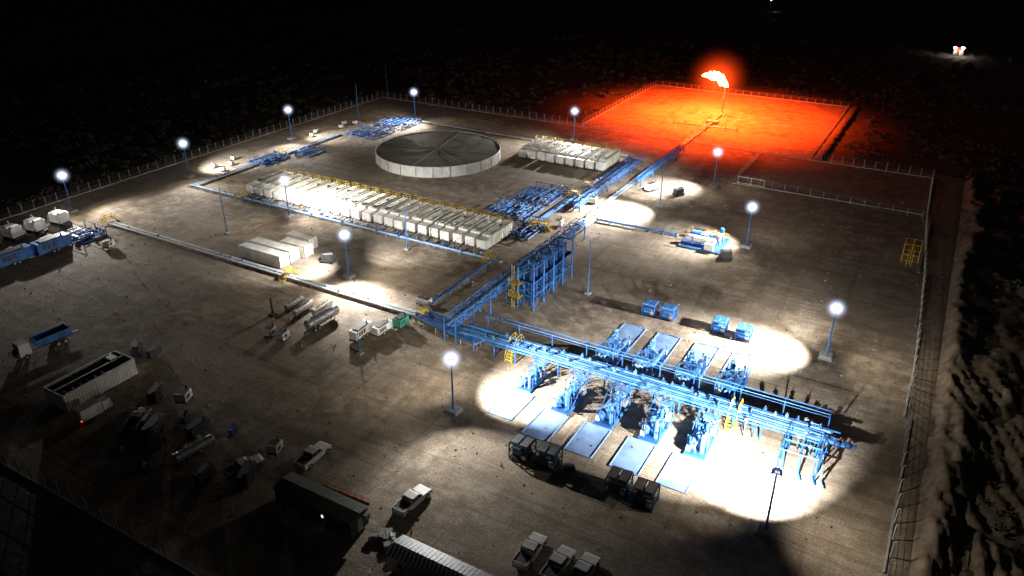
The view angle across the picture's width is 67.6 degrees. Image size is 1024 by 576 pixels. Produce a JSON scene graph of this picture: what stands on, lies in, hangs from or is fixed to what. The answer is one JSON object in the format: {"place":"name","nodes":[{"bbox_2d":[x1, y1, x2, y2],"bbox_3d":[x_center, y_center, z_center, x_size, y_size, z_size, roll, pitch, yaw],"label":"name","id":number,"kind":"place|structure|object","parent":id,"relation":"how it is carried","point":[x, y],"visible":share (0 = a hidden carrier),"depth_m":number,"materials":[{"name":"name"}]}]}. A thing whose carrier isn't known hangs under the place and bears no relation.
{"place":"outdoors","nodes":[
{"label":"outdoors","id":0,"kind":"place"},
{"bbox_2d":[0,0,1023,575],"bbox_3d":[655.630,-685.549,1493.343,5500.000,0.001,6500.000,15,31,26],"label":"ground","id":1,"kind":"structure","parent":0,"point":[476,512],"depth_m":155.85,"materials":[{"name":"soil"}]},
{"bbox_2d":[0,221,25,241],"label":"mobile pump unit","id":2,"kind":"object","parent":1,"relation":"on","point":[9,231],"visible":1,"depth_m":173.85,"materials":[{"name":"white paint"}]},
{"bbox_2d":[0,243,34,268],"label":"generator trailer","id":3,"kind":"object","parent":1,"relation":"on","point":[16,254],"visible":1,"depth_m":162.95,"materials":[{"name":"blue paint"}]},
{"bbox_2d":[23,215,48,235],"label":"mobile pump unit","id":4,"kind":"object","parent":1,"relation":"on","point":[36,225],"visible":1,"depth_m":177.27,"materials":[{"name":"white paint"}]},
{"bbox_2d":[11,323,79,359],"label":"dump truck","id":5,"kind":"object","parent":1,"relation":"on","point":[22,348],"visible":1,"depth_m":131.97,"materials":[{"name":"white paint"}]},
{"bbox_2d":[30,231,73,257],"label":"generator trailer","id":6,"kind":"object","parent":1,"relation":"on","point":[53,243],"visible":1,"depth_m":168.09,"materials":[{"name":"blue paint"}]},
{"bbox_2d":[47,208,71,227],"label":"mobile pump unit","id":7,"kind":"object","parent":1,"relation":"on","point":[55,217],"visible":0.99,"depth_m":181.53,"materials":[{"name":"white paint"}]},
{"bbox_2d":[59,220,107,244],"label":"manifold skid","id":8,"kind":"object","parent":1,"relation":"on","point":[87,234],"visible":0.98,"depth_m":176.04,"materials":[{"name":"blue paint"}]},
{"bbox_2d":[42,350,137,411],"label":"mud tank","id":9,"kind":"object","parent":1,"relation":"on","point":[84,383],"visible":0.98,"depth_m":120.43,"materials":[{"name":"metal"}]},
{"bbox_2d":[72,395,112,422],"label":"box truck","id":10,"kind":"object","parent":1,"relation":"on","point":[87,410],"visible":1,"depth_m":114.26,"materials":[{"name":"white paint"}]},
{"bbox_2d":[0,452,218,575],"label":"chain link fence","id":11,"kind":"object","parent":1,"relation":"on","point":[100,518],"visible":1,"depth_m":95.53,"materials":[{"name":"metal"}]},
{"bbox_2d":[123,407,151,431],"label":"pickup truck","id":12,"kind":"object","parent":1,"relation":"on","point":[136,418],"visible":1,"depth_m":112.91,"materials":[{"name":"metal"}]},
{"bbox_2d":[142,427,161,452],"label":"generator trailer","id":13,"kind":"object","parent":1,"relation":"on","point":[152,441],"visible":1,"depth_m":108.03,"materials":[{"name":"metal"}]},
{"bbox_2d":[140,413,167,441],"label":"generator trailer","id":14,"kind":"object","parent":1,"relation":"on","point":[157,423],"visible":0.77,"depth_m":111.11,"materials":[{"name":"metal"}]},
{"bbox_2d":[146,381,166,404],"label":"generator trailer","id":15,"kind":"object","parent":1,"relation":"on","point":[155,393],"visible":1,"depth_m":118.40,"materials":[{"name":"metal"}]},
{"bbox_2d":[0,91,382,219],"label":"chain link fence","id":16,"kind":"object","parent":1,"relation":"on","point":[176,158],"visible":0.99,"depth_m":223.54,"materials":[{"name":"metal"}]},
{"bbox_2d":[172,434,214,465],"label":"tanker trailer","id":17,"kind":"object","parent":1,"relation":"on","point":[190,450],"visible":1,"depth_m":106.31,"materials":[{"name":"metal"}]},
{"bbox_2d":[184,415,211,439],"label":"generator trailer","id":18,"kind":"object","parent":1,"relation":"on","point":[201,425],"visible":0.98,"depth_m":110.93,"materials":[{"name":"metal"}]},
{"bbox_2d":[192,461,215,484],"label":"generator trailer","id":19,"kind":"object","parent":1,"relation":"on","point":[202,473],"visible":1,"depth_m":102.46,"materials":[{"name":"metal"}]},
{"bbox_2d":[223,454,266,479],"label":"pickup truck","id":20,"kind":"object","parent":1,"relation":"on","point":[230,472],"visible":0.84,"depth_m":103.67,"materials":[{"name":"metal"}]},
{"bbox_2d":[236,460,256,488],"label":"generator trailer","id":21,"kind":"object","parent":1,"relation":"on","point":[245,477],"visible":1,"depth_m":101.68,"materials":[{"name":"metal"}]},
{"bbox_2d":[238,241,289,268],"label":"shipping container","id":22,"kind":"object","parent":1,"relation":"on","point":[264,254],"visible":1,"depth_m":163.27,"materials":[{"name":"metal"}]},
{"bbox_2d":[107,221,423,315],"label":"pipeline","id":23,"kind":"object","parent":1,"relation":"on","point":[350,294],"visible":0.96,"depth_m":159.60,"materials":[{"name":"white paint"}]},
{"bbox_2d":[195,133,341,184],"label":"pipeline","id":24,"kind":"object","parent":1,"relation":"on","point":[255,163],"visible":0.81,"depth_m":222.31,"materials":[{"name":"white paint"}]},
{"bbox_2d":[248,236,299,262],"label":"shipping container","id":25,"kind":"object","parent":1,"relation":"on","point":[293,252],"visible":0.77,"depth_m":165.14,"materials":[{"name":"metal"}]},
{"bbox_2d":[273,172,312,200],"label":"frac tank","id":26,"kind":"object","parent":1,"relation":"on","point":[277,194],"visible":0.66,"depth_m":198.57,"materials":[{"name":"metal"}]},
{"bbox_2d":[279,236,313,257],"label":"steel storage container","id":27,"kind":"object","parent":1,"relation":"on","point":[305,248],"visible":0.81,"depth_m":166.66,"materials":[{"name":"metal"}]},
{"bbox_2d":[282,174,322,202],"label":"frac tank","id":28,"kind":"object","parent":1,"relation":"on","point":[293,190],"visible":0.62,"depth_m":197.46,"materials":[{"name":"metal"}]},
{"bbox_2d":[291,176,331,205],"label":"frac tank","id":29,"kind":"object","parent":1,"relation":"on","point":[298,196],"visible":0.7,"depth_m":195.38,"materials":[{"name":"metal"}]},
{"bbox_2d":[294,441,331,470],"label":"pickup truck","id":30,"kind":"object","parent":1,"relation":"on","point":[310,456],"visible":1,"depth_m":105.53,"materials":[{"name":"white paint"}]},
{"bbox_2d":[272,472,369,538],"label":"site office cabin","id":31,"kind":"object","parent":1,"relation":"on","point":[325,508],"visible":1,"depth_m":95.21,"materials":[{"name":"metal"}]},
{"bbox_2d":[302,178,340,207],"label":"frac tank","id":32,"kind":"object","parent":1,"relation":"on","point":[308,198],"visible":0.63,"depth_m":194.54,"materials":[{"name":"metal"}]},
{"bbox_2d":[304,304,338,331],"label":"tanker trailer","id":33,"kind":"object","parent":1,"relation":"on","point":[316,319],"visible":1,"depth_m":138.76,"materials":[{"name":"metal"}]},
{"bbox_2d":[311,181,350,210],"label":"frac tank","id":34,"kind":"object","parent":1,"relation":"on","point":[317,201],"visible":0.69,"depth_m":192.59,"materials":[{"name":"metal"}]},
{"bbox_2d":[321,182,359,212],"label":"frac tank","id":35,"kind":"object","parent":1,"relation":"on","point":[327,203],"visible":0.64,"depth_m":191.31,"materials":[{"name":"metal"}]},
{"bbox_2d":[188,184,502,264],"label":"pipeline","id":36,"kind":"object","parent":1,"relation":"on","point":[360,226],"visible":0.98,"depth_m":181.44,"materials":[{"name":"blue paint"}]},
{"bbox_2d":[331,185,369,214],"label":"frac tank","id":37,"kind":"object","parent":1,"relation":"on","point":[338,205],"visible":0.64,"depth_m":189.81,"materials":[{"name":"metal"}]},
{"bbox_2d":[341,187,379,217],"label":"frac tank","id":38,"kind":"object","parent":1,"relation":"on","point":[348,207],"visible":0.62,"depth_m":188.19,"materials":[{"name":"metal"}]},
{"bbox_2d":[348,319,372,343],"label":"generator trailer","id":39,"kind":"object","parent":1,"relation":"on","point":[363,328],"visible":0.91,"depth_m":135.18,"materials":[{"name":"white paint"}]},
{"bbox_2d":[244,193,484,254],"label":"tank hose manifold","id":40,"kind":"object","parent":1,"relation":"on","point":[367,225],"visible":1,"depth_m":182.14,"materials":[{"name":"rubber"}]},
{"bbox_2d":[345,123,394,139],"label":"manifold skid","id":41,"kind":"object","parent":1,"relation":"on","point":[363,131],"visible":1,"depth_m":252.47,"materials":[{"name":"blue paint"}]},
{"bbox_2d":[351,189,390,219],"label":"frac tank","id":42,"kind":"object","parent":1,"relation":"on","point":[356,212],"visible":0.59,"depth_m":186.74,"materials":[{"name":"metal"}]},
{"bbox_2d":[362,191,399,222],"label":"frac tank","id":43,"kind":"object","parent":1,"relation":"on","point":[369,212],"visible":0.61,"depth_m":185.39,"materials":[{"name":"metal"}]},
{"bbox_2d":[368,528,396,549],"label":"truck","id":44,"kind":"object","parent":1,"relation":"on","point":[384,534],"visible":0.88,"depth_m":93.13,"materials":[{"name":"metal"}]},
{"bbox_2d":[373,193,410,224],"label":"frac tank","id":45,"kind":"object","parent":1,"relation":"on","point":[380,214],"visible":0.73,"depth_m":184.24,"materials":[{"name":"metal"}]},
{"bbox_2d":[374,114,421,130],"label":"manifold skid","id":46,"kind":"object","parent":1,"relation":"on","point":[394,119],"visible":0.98,"depth_m":262.68,"materials":[{"name":"blue paint"}]},
{"bbox_2d":[384,195,422,227],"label":"frac tank","id":47,"kind":"object","parent":1,"relation":"on","point":[395,214],"visible":0.69,"depth_m":182.80,"materials":[{"name":"metal"}]},
{"bbox_2d":[392,484,431,517],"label":"pickup truck","id":48,"kind":"object","parent":1,"relation":"on","point":[409,501],"visible":1,"depth_m":97.64,"materials":[{"name":"white paint"}]},
{"bbox_2d":[394,198,432,230],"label":"frac tank","id":49,"kind":"object","parent":1,"relation":"on","point":[399,223],"visible":0.65,"depth_m":181.07,"materials":[{"name":"metal"}]},
{"bbox_2d":[406,200,443,232],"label":"frac tank","id":50,"kind":"object","parent":1,"relation":"on","point":[413,222],"visible":0.73,"depth_m":179.78,"materials":[{"name":"metal"}]},
{"bbox_2d":[418,202,454,235],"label":"frac tank","id":51,"kind":"object","parent":1,"relation":"on","point":[426,224],"visible":0.7,"depth_m":178.67,"materials":[{"name":"metal"}]},
{"bbox_2d":[375,131,500,177],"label":"storage tank","id":52,"kind":"object","parent":1,"relation":"on","point":[428,154],"visible":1,"depth_m":224.68,"materials":[{"name":"metal"}]},
{"bbox_2d":[385,534,492,575],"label":"semi trailer","id":53,"kind":"object","parent":1,"relation":"on","point":[407,555],"visible":1,"depth_m":86.83,"materials":[{"name":"metal"}]},
{"bbox_2d":[411,311,480,345],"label":"pipeline","id":54,"kind":"object","parent":1,"relation":"on","point":[436,324],"visible":0.82,"depth_m":136.87,"materials":[{"name":"blue paint"}]},
{"bbox_2d":[429,205,466,238],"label":"frac tank","id":55,"kind":"object","parent":1,"relation":"on","point":[438,226],"visible":0.75,"depth_m":176.94,"materials":[{"name":"metal"}]},
{"bbox_2d":[444,355,462,416],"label":"floodlight pole","id":56,"kind":"object","parent":1,"relation":"on","point":[452,409],"visible":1,"depth_m":115.69,"materials":[{"name":"metal"}]},
{"bbox_2d":[417,259,494,310],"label":"pipeline","id":57,"kind":"object","parent":1,"relation":"on","point":[437,297],"visible":0.86,"depth_m":153.82,"materials":[{"name":"blue paint"}]},
{"bbox_2d":[440,208,476,241],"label":"frac tank","id":58,"kind":"object","parent":1,"relation":"on","point":[447,231],"visible":0.69,"depth_m":175.09,"materials":[{"name":"metal"}]},
{"bbox_2d":[0,102,937,573],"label":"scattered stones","id":59,"kind":"object","parent":1,"relation":"on","point":[492,304],"visible":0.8,"depth_m":148.48,"materials":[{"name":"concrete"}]},
{"bbox_2d":[453,210,488,243],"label":"frac tank","id":60,"kind":"object","parent":1,"relation":"on","point":[461,232],"visible":0.73,"depth_m":174.03,"materials":[{"name":"metal"}]},
{"bbox_2d":[465,212,501,246],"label":"frac tank","id":61,"kind":"object","parent":1,"relation":"on","point":[473,235],"visible":0.79,"depth_m":172.78,"materials":[{"name":"metal"}]},
{"bbox_2d":[476,215,513,250],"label":"frac tank","id":62,"kind":"object","parent":1,"relation":"on","point":[491,237],"visible":0.99,"depth_m":172.09,"materials":[{"name":"metal"}]},
{"bbox_2d":[487,388,534,420],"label":"containment mat","id":63,"kind":"object","parent":1,"relation":"on","point":[510,404],"visible":1,"depth_m":118.31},
{"bbox_2d":[0,0,1023,538],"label":"desert scrub","id":64,"kind":"object","parent":1,"relation":"on","point":[284,98],"visible":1,"depth_m":323.01,"materials":[{"name":"black plant"}]},
{"bbox_2d":[484,196,543,222],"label":"manifold skid","id":65,"kind":"object","parent":1,"relation":"on","point":[520,215],"visible":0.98,"depth_m":189.93,"materials":[{"name":"blue paint"}]},
{"bbox_2d":[443,218,594,343],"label":"pipe rack","id":66,"kind":"object","parent":1,"relation":"on","point":[496,288],"visible":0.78,"depth_m":145.73,"materials":[{"name":"metal"}]},
{"bbox_2d":[508,432,536,465],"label":"chemical injection skid","id":67,"kind":"object","parent":1,"relation":"on","point":[522,449],"visible":0.95,"depth_m":106.14,"materials":[{"name":"grey metal"}]},
{"bbox_2d":[509,215,546,240],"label":"manifold skid","id":68,"kind":"object","parent":1,"relation":"on","point":[516,230],"visible":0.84,"depth_m":178.26,"materials":[{"name":"blue paint"}]},
{"bbox_2d":[512,531,547,571],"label":"pickup truck","id":69,"kind":"object","parent":1,"relation":"on","point":[531,547],"visible":1,"depth_m":89.96,"materials":[{"name":"white paint"}]},
{"bbox_2d":[517,356,547,392],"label":"separator skid","id":70,"kind":"object","parent":1,"relation":"on","point":[530,381],"visible":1,"depth_m":122.60,"materials":[{"name":"blue paint"}]},
{"bbox_2d":[508,232,573,310],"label":"process tower structure","id":71,"kind":"object","parent":1,"relation":"on","point":[548,268],"visible":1,"depth_m":148.22,"materials":[{"name":"blue paint"}]},
{"bbox_2d":[516,181,567,205],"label":"manifold skid","id":72,"kind":"object","parent":1,"relation":"on","point":[553,193],"visible":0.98,"depth_m":199.58,"materials":[{"name":"blue paint"}]},
{"bbox_2d":[520,407,568,440],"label":"containment mat","id":73,"kind":"object","parent":1,"relation":"on","point":[552,421],"visible":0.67,"depth_m":113.83,"materials":[{"name":"plastic"}]},
{"bbox_2d":[535,440,562,473],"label":"chemical injection skid","id":74,"kind":"object","parent":1,"relation":"on","point":[548,459],"visible":1,"depth_m":104.54,"materials":[{"name":"grey metal"}]},
{"bbox_2d":[539,544,576,575],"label":"pickup truck","id":75,"kind":"object","parent":1,"relation":"on","point":[561,558],"visible":1,"depth_m":88.43,"materials":[{"name":"white paint"}]},
{"bbox_2d":[550,366,593,415],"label":"separator skid","id":76,"kind":"object","parent":1,"relation":"on","point":[568,400],"visible":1,"depth_m":117.95,"materials":[{"name":"blue paint"}]},
{"bbox_2d":[568,552,600,575],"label":"pickup truck","id":77,"kind":"object","parent":1,"relation":"on","point":[587,564],"visible":1,"depth_m":87.82,"materials":[{"name":"white paint"}]},
{"bbox_2d":[539,156,634,221],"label":"pipeline","id":78,"kind":"object","parent":1,"relation":"on","point":[568,200],"visible":0.85,"depth_m":203.79,"materials":[{"name":"blue paint"}]},
{"bbox_2d":[563,421,611,458],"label":"containment mat","id":79,"kind":"object","parent":1,"relation":"on","point":[587,434],"visible":1,"depth_m":110.48,"materials":[{"name":"plastic"}]},
{"bbox_2d":[595,147,619,171],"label":"frac tank","id":80,"kind":"object","parent":1,"relation":"on","point":[607,160],"visible":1,"depth_m":220.59,"materials":[{"name":"metal"}]},
{"bbox_2d":[573,156,642,211],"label":"pipe rack","id":81,"kind":"object","parent":1,"relation":"on","point":[614,179],"visible":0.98,"depth_m":204.69,"materials":[{"name":"metal"}]},
{"bbox_2d":[592,328,631,365],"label":"separator skid","id":82,"kind":"object","parent":1,"relation":"on","point":[623,345],"visible":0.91,"depth_m":128.82,"materials":[{"name":"blue paint"}]},
{"bbox_2d":[593,379,632,429],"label":"separator skid","id":83,"kind":"object","parent":1,"relation":"on","point":[611,412],"visible":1,"depth_m":114.73,"materials":[{"name":"blue paint"}]},
{"bbox_2d":[604,465,633,500],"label":"chemical injection skid","id":84,"kind":"object","parent":1,"relation":"on","point":[619,485],"visible":0.98,"depth_m":99.88,"materials":[{"name":"grey metal"}]},
{"bbox_2d":[608,323,646,345],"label":"containment mat","id":85,"kind":"object","parent":1,"relation":"on","point":[634,332],"visible":0.75,"depth_m":137.85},
{"bbox_2d":[608,436,656,475],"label":"containment mat","id":86,"kind":"object","parent":1,"relation":"on","point":[627,456],"visible":0.94,"depth_m":107.51,"materials":[{"name":"plastic"}]},
{"bbox_2d":[576,122,712,224],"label":"pipeline","id":87,"kind":"object","parent":1,"relation":"on","point":[609,200],"visible":0.69,"depth_m":204.17,"materials":[{"name":"metal"}]},
{"bbox_2d":[630,476,660,512],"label":"chemical injection skid","id":88,"kind":"object","parent":1,"relation":"on","point":[644,497],"visible":1,"depth_m":97.88,"materials":[{"name":"grey metal"}]},
{"bbox_2d":[630,337,668,380],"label":"separator skid","id":89,"kind":"object","parent":1,"relation":"on","point":[661,355],"visible":0.93,"depth_m":126.06,"materials":[{"name":"blue paint"}]},
{"bbox_2d":[637,392,674,444],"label":"separator skid","id":90,"kind":"object","parent":1,"relation":"on","point":[654,427],"visible":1,"depth_m":111.47,"materials":[{"name":"blue paint"}]},
{"bbox_2d":[459,323,856,487],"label":"production manifold","id":91,"kind":"object","parent":1,"relation":"on","point":[682,391],"visible":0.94,"depth_m":115.51,"materials":[{"name":"blue paint"}]},
{"bbox_2d":[382,91,933,177],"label":"chain link fence","id":92,"kind":"object","parent":1,"relation":"on","point":[667,137],"visible":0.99,"depth_m":246.57,"materials":[{"name":"metal"}]},
{"bbox_2d":[485,314,831,434],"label":"cable gantry","id":93,"kind":"object","parent":1,"relation":"on","point":[740,391],"visible":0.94,"depth_m":119.24,"materials":[{"name":"metal"}]},
{"bbox_2d":[636,144,684,186],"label":"pipe rack","id":94,"kind":"object","parent":1,"relation":"on","point":[659,165],"visible":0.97,"depth_m":217.96,"materials":[{"name":"metal"}]},
{"bbox_2d":[644,332,681,355],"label":"containment mat","id":95,"kind":"object","parent":1,"relation":"on","point":[664,340],"visible":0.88,"depth_m":134.76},
{"bbox_2d":[655,452,702,493],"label":"containment mat","id":96,"kind":"object","parent":1,"relation":"on","point":[678,472],"visible":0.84,"depth_m":104.34,"materials":[{"name":"plastic"}]},
{"bbox_2d":[674,349,707,389],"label":"separator skid","id":97,"kind":"object","parent":1,"relation":"on","point":[699,366],"visible":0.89,"depth_m":123.04,"materials":[{"name":"blue paint"}]},
{"bbox_2d":[682,342,719,366],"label":"containment mat","id":98,"kind":"object","parent":1,"relation":"on","point":[709,351],"visible":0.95,"depth_m":131.81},
{"bbox_2d":[682,405,720,460],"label":"separator skid","id":99,"kind":"object","parent":1,"relation":"on","point":[702,437],"visible":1,"depth_m":108.29,"materials":[{"name":"blue paint"}]},
{"bbox_2d":[678,227,729,253],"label":"test separator package","id":100,"kind":"object","parent":1,"relation":"on","point":[699,239],"visible":1,"depth_m":171.50,"materials":[{"name":"blue paint"}]},
{"bbox_2d":[582,80,849,157],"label":"flare pit fence","id":101,"kind":"object","parent":1,"relation":"on","point":[820,144],"visible":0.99,"depth_m":291.70,"materials":[{"name":"metal"}]},
{"bbox_2d":[713,360,748,400],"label":"separator skid","id":102,"kind":"object","parent":1,"relation":"on","point":[740,378],"visible":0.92,"depth_m":120.04,"materials":[{"name":"blue paint"}]},
{"bbox_2d":[721,352,758,377],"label":"containment mat","id":103,"kind":"object","parent":1,"relation":"on","point":[743,360],"visible":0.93,"depth_m":128.98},
{"bbox_2d":[754,465,784,540],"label":"floodlight pole","id":104,"kind":"object","parent":1,"relation":"on","point":[765,530],"visible":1,"depth_m":93.61,"materials":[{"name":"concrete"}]},
{"bbox_2d":[733,148,923,217],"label":"chain link fence","id":105,"kind":"object","parent":1,"relation":"on","point":[850,202],"visible":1,"depth_m":200.65,"materials":[{"name":"metal"}]},
{"bbox_2d":[813,106,861,160],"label":"dirt berm","id":106,"kind":"structure","parent":1,"relation":"on","point":[835,137],"depth_m":251.14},
{"bbox_2d":[882,170,934,575],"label":"chain link fence","id":107,"kind":"object","parent":1,"relation":"on","point":[906,439],"visible":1,"depth_m":116.69,"materials":[{"name":"metal"}]},
{"bbox_2d":[908,177,1023,575],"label":"dirt berm","id":108,"kind":"structure","parent":1,"relation":"on","point":[974,383],"depth_m":115.08,"materials":[{"name":"soil"}]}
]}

